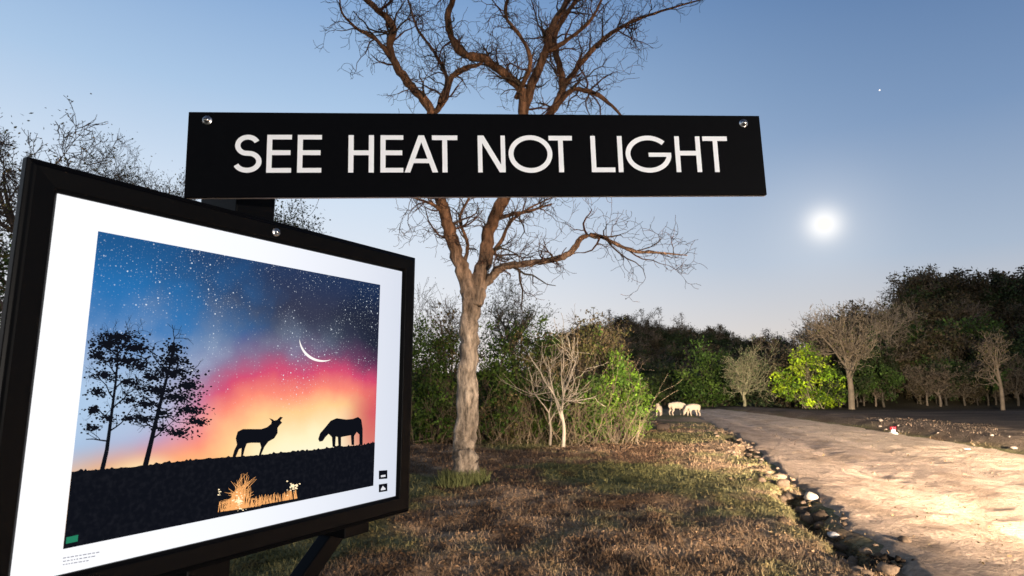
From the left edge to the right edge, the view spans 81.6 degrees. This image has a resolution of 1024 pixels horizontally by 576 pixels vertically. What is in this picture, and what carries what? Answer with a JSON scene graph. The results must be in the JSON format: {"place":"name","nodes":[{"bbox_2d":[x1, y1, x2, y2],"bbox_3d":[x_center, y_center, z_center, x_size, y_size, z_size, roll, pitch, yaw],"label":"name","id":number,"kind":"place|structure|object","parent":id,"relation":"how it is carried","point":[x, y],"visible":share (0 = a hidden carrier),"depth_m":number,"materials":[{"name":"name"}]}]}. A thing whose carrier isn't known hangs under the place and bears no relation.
{"place":"outdoors","nodes":[
{"label":"outdoors","id":0,"kind":"place"},
{"bbox_2d":[0,0,1023,372],"label":"sky","id":1,"kind":"structure","parent":0,"point":[918,170],"materials":[{"name":"blue"}]},
{"bbox_2d":[229,369,1023,575],"bbox_3d":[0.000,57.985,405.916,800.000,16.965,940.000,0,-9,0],"label":"ground","id":2,"kind":"structure","parent":0,"point":[1008,420],"depth_m":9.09,"materials":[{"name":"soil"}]},
{"bbox_2d":[0,231,9,323],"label":"shrub","id":3,"kind":"object","parent":2,"relation":"on","point":[3,285],"depth_m":16.13,"materials":[{"name":"green plant"}]},
{"bbox_2d":[0,186,16,318],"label":"shrub","id":4,"kind":"object","parent":2,"relation":"on","point":[5,260],"visible":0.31,"depth_m":14.89,"materials":[{"name":"green plant"}]},
{"bbox_2d":[0,93,128,311],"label":"bare tree","id":5,"kind":"object","parent":2,"relation":"on","point":[9,212],"visible":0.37,"depth_m":15.26,"materials":[{"name":"brown plant"}]},
{"bbox_2d":[0,127,150,208],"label":"tree","id":6,"kind":"object","parent":2,"relation":"on","point":[93,157],"visible":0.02,"depth_m":24.25,"materials":[{"name":"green plant"}]},
{"bbox_2d":[83,124,195,199],"bbox_3d":[-17.613,-0.634,27.962,7.168,14.116,8.400,4,-10,-22],"label":"tree","id":7,"kind":"object","parent":2,"relation":"on","point":[117,167],"visible":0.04,"depth_m":27.11,"materials":[{"name":"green plant"}]},
{"bbox_2d":[118,158,194,199],"bbox_3d":[-14.054,-0.057,25.873,6.184,12.260,8.970,0,-9,0],"label":"tree","id":8,"kind":"object","parent":2,"relation":"on","point":[144,184],"visible":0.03,"depth_m":23.97,"materials":[{"name":"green plant"}]},
{"bbox_2d":[174,199,368,575],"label":"sign post","id":9,"kind":"object","parent":2,"relation":"on","point":[317,555],"visible":0.03,"depth_m":1.36,"materials":[{"name":"black metal"}]},
{"bbox_2d":[0,157,414,575],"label":"display screen","id":10,"kind":"object","parent":9,"relation":"attached to","point":[186,385],"visible":1,"depth_m":1.00,"materials":[{"name":"multicoloured"}]},
{"bbox_2d":[184,112,766,198],"bbox_3d":[-0.051,-0.263,1.172,1.135,0.170,0.020,-1,-9,-5],"label":"text sign","id":11,"kind":"object","parent":9,"relation":"attached to","point":[247,155],"visible":1,"depth_m":1.17,"materials":[{"name":"black metal"}]},
{"bbox_2d":[274,199,330,233],"bbox_3d":[-7.194,-0.046,18.869,4.738,9.944,5.116,0,-9,0],"label":"tree","id":12,"kind":"object","parent":2,"relation":"on","point":[284,219],"visible":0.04,"depth_m":20.05,"materials":[{"name":"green plant"}]},
{"bbox_2d":[411,364,456,443],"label":"shrub","id":13,"kind":"object","parent":2,"relation":"on","point":[429,388],"visible":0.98,"depth_m":18.47,"materials":[{"name":"green plant"}]},
{"bbox_2d":[411,313,458,440],"bbox_3d":[-3.048,2.967,19.877,3.247,4.290,2.831,0,-9,0],"label":"shrub","id":14,"kind":"object","parent":2,"relation":"on","point":[431,366],"visible":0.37,"depth_m":19.87,"materials":[{"name":"green plant"}]},
{"bbox_2d":[412,296,482,439],"bbox_3d":[-2.530,2.885,21.420,3.377,5.421,2.935,0,-9,0],"label":"shrub","id":15,"kind":"object","parent":2,"relation":"on","point":[455,337],"visible":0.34,"depth_m":21.31,"materials":[{"name":"green plant"}]},
{"bbox_2d":[413,278,519,400],"bbox_3d":[-3.272,2.712,25.940,5.752,6.930,5.546,4,-10,-23],"label":"bare tree","id":16,"kind":"object","parent":2,"relation":"on","point":[432,308],"visible":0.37,"depth_m":26.02,"materials":[{"name":"green plant"}]},
{"bbox_2d":[441,321,535,440],"bbox_3d":[-0.785,3.241,20.179,3.258,4.324,2.841,0,-9,0],"label":"shrub","id":17,"kind":"object","parent":2,"relation":"on","point":[484,374],"visible":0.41,"depth_m":20.10,"materials":[{"name":"green plant"}]},
{"bbox_2d":[478,379,534,441],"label":"shrub","id":18,"kind":"object","parent":2,"relation":"on","point":[495,399],"visible":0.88,"depth_m":18.84,"materials":[{"name":"green plant"}]},
{"bbox_2d":[313,0,704,479],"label":"bare tree","id":19,"kind":"object","parent":2,"relation":"on","point":[473,288],"visible":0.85,"depth_m":11.28,"materials":[{"name":"brown plant"}]},
{"bbox_2d":[478,270,560,395],"bbox_3d":[0.295,2.734,27.393,3.884,7.280,4.476,0,-9,0],"label":"bare tree","id":20,"kind":"object","parent":2,"relation":"on","point":[516,316],"visible":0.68,"depth_m":26.98,"materials":[{"name":"plant"}]},
{"bbox_2d":[482,308,557,436],"bbox_3d":[0.493,3.030,21.730,3.367,5.070,2.619,0,-9,0],"label":"shrub","id":21,"kind":"object","parent":2,"relation":"on","point":[521,338],"visible":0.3,"depth_m":21.80,"materials":[{"name":"green plant"}]},
{"bbox_2d":[505,312,582,437],"bbox_3d":[1.048,3.080,21.056,3.247,4.596,2.623,0,-9,0],"label":"shrub","id":22,"kind":"object","parent":2,"relation":"on","point":[538,341],"visible":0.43,"depth_m":21.29,"materials":[{"name":"green plant"}]},
{"bbox_2d":[410,349,678,445],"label":"undergrowth","id":23,"kind":"object","parent":2,"relation":"on","point":[613,437],"visible":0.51,"depth_m":18.58,"materials":[{"name":"green plant"}]},
{"bbox_2d":[524,378,574,440],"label":"shrub","id":24,"kind":"object","parent":2,"relation":"on","point":[548,404],"visible":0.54,"depth_m":19.50,"materials":[{"name":"green plant"}]},
{"bbox_2d":[497,313,605,446],"bbox_3d":[1.913,2.902,18.296,3.639,4.012,3.240,7,-11,-36],"label":"pale bare tree","id":25,"kind":"object","parent":2,"relation":"on","point":[560,409],"visible":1,"depth_m":17.79,"materials":[{"name":"beige plant"}]},
{"bbox_2d":[519,344,589,445],"bbox_3d":[1.185,3.279,18.171,2.524,3.215,1.414,-6,-11,34],"label":"pale bare tree","id":26,"kind":"object","parent":2,"relation":"on","point":[550,427],"visible":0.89,"depth_m":18.15,"materials":[{"name":"beige plant"}]},
{"bbox_2d":[530,306,623,434],"bbox_3d":[2.440,3.010,21.736,3.328,4.902,3.216,7,-11,-37],"label":"shrub","id":27,"kind":"object","parent":2,"relation":"on","point":[583,347],"visible":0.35,"depth_m":21.76,"materials":[{"name":"green plant"}]},
{"bbox_2d":[558,363,621,441],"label":"shrub","id":28,"kind":"object","parent":2,"relation":"on","point":[595,388],"visible":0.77,"depth_m":19.20,"materials":[{"name":"green plant"}]},
{"bbox_2d":[580,307,635,384],"bbox_3d":[5.295,4.228,33.553,3.785,6.429,3.579,0,-9,0],"label":"bare tree","id":29,"kind":"object","parent":2,"relation":"on","point":[609,329],"visible":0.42,"depth_m":33.99,"materials":[{"name":"green plant"}]},
{"bbox_2d":[573,312,653,426],"bbox_3d":[3.533,3.253,22.397,2.753,4.631,2.561,-7,-11,39],"label":"shrub","id":30,"kind":"object","parent":2,"relation":"on","point":[613,344],"visible":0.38,"depth_m":22.25,"materials":[{"name":"green plant"}]},
{"bbox_2d":[593,344,653,439],"bbox_3d":[3.629,3.570,20.207,2.250,3.328,1.977,-4,-10,22],"label":"shrub","id":31,"kind":"object","parent":2,"relation":"on","point":[614,369],"visible":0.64,"depth_m":20.07,"materials":[{"name":"green plant"}]},
{"bbox_2d":[617,363,657,433],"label":"shrub","id":32,"kind":"object","parent":2,"relation":"on","point":[642,397],"visible":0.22,"depth_m":22.85,"materials":[{"name":"green plant"}]},
{"bbox_2d":[632,373,664,406],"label":"shrub","id":33,"kind":"object","parent":2,"relation":"on","point":[654,392],"visible":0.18,"depth_m":58.66,"materials":[{"name":"green plant"}]},
{"bbox_2d":[656,404,661,415],"bbox_3d":[9.196,7.611,37.183,0.359,0.763,1.208,-3,-9,20],"label":"sheep","id":34,"kind":"object","parent":2,"relation":"on","point":[658,407],"visible":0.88,"depth_m":36.92},
{"bbox_2d":[641,360,694,404],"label":"shrub","id":35,"kind":"object","parent":2,"relation":"on","point":[657,379],"visible":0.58,"depth_m":64.75,"materials":[{"name":"green plant"}]},
{"bbox_2d":[668,402,688,414],"bbox_3d":[10.768,7.773,38.312,1.643,0.851,0.482,4,-10,-25],"label":"sheep","id":36,"kind":"object","parent":2,"relation":"on","point":[673,406],"visible":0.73,"depth_m":38.07},
{"bbox_2d":[683,404,699,415],"bbox_3d":[11.418,7.736,37.701,1.457,0.754,0.436,5,-10,-30],"label":"sheep","id":37,"kind":"object","parent":2,"relation":"on","point":[690,407],"visible":1,"depth_m":37.55},
{"bbox_2d":[663,335,737,406],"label":"shrub","id":38,"kind":"object","parent":2,"relation":"on","point":[705,396],"visible":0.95,"depth_m":58.96,"materials":[{"name":"green plant"}]},
{"bbox_2d":[412,263,1023,407],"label":"woodland","id":39,"kind":"object","parent":2,"relation":"on","point":[938,357],"visible":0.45,"depth_m":66.32,"materials":[{"name":"green plant"}]},
{"bbox_2d":[690,344,752,405],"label":"shrub","id":40,"kind":"object","parent":2,"relation":"on","point":[726,354],"visible":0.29,"depth_m":62.99,"materials":[{"name":"green plant"}]},
{"bbox_2d":[719,335,780,405],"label":"bare tree","id":41,"kind":"object","parent":2,"relation":"on","point":[735,370],"visible":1,"depth_m":54.98,"materials":[{"name":"brown plant"}]},
{"bbox_2d":[731,358,800,406],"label":"shrub","id":42,"kind":"object","parent":2,"relation":"on","point":[758,400],"visible":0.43,"depth_m":58.70,"materials":[{"name":"green plant"}]},
{"bbox_2d":[768,337,847,408],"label":"lime green tree","id":43,"kind":"object","parent":2,"relation":"on","point":[821,398],"visible":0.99,"depth_m":53.07,"materials":[{"name":"green plant"}]},
{"bbox_2d":[788,310,848,392],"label":"bare tree","id":44,"kind":"object","parent":2,"relation":"on","point":[807,335],"visible":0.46,"depth_m":59.50,"materials":[{"name":"brown plant"}]},
{"bbox_2d":[656,419,1023,575],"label":"stones","id":45,"kind":"object","parent":2,"relation":"on","point":[888,568],"visible":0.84,"depth_m":8.03,"materials":[{"name":"grey stone"}]},
{"bbox_2d":[788,302,892,408],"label":"bare tree","id":46,"kind":"object","parent":2,"relation":"on","point":[848,349],"visible":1,"depth_m":51.21,"materials":[{"name":"brown plant"}]},
{"bbox_2d":[837,297,933,393],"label":"bare tree","id":47,"kind":"object","parent":2,"relation":"on","point":[889,328],"visible":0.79,"depth_m":59.62,"materials":[{"name":"brown plant"}]},
{"bbox_2d":[889,427,897,433],"bbox_3d":[14.721,5.513,22.923,0.240,0.295,0.200,0,-9,0],"label":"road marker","id":48,"kind":"object","parent":2,"relation":"on","point":[892,429],"visible":0.69,"depth_m":22.87,"materials":[{"name":"white"}]},
{"bbox_2d":[967,326,1023,409],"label":"bare tree","id":49,"kind":"object","parent":2,"relation":"on","point":[995,362],"visible":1,"depth_m":49.55,"materials":[{"name":"brown plant"}]},
{"bbox_2d":[817,218,830,229],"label":"moon","id":50,"kind":"object","parent":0,"point":[823,223],"visible":1,"depth_m":1533.71,"materials":[{"name":"white"}]},
{"bbox_2d":[681,409,1023,575],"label":"dirt road","id":51,"kind":"structure","parent":0,"point":[862,496],"depth_m":10.24,"materials":[{"name":"beige soil"}]}
]}

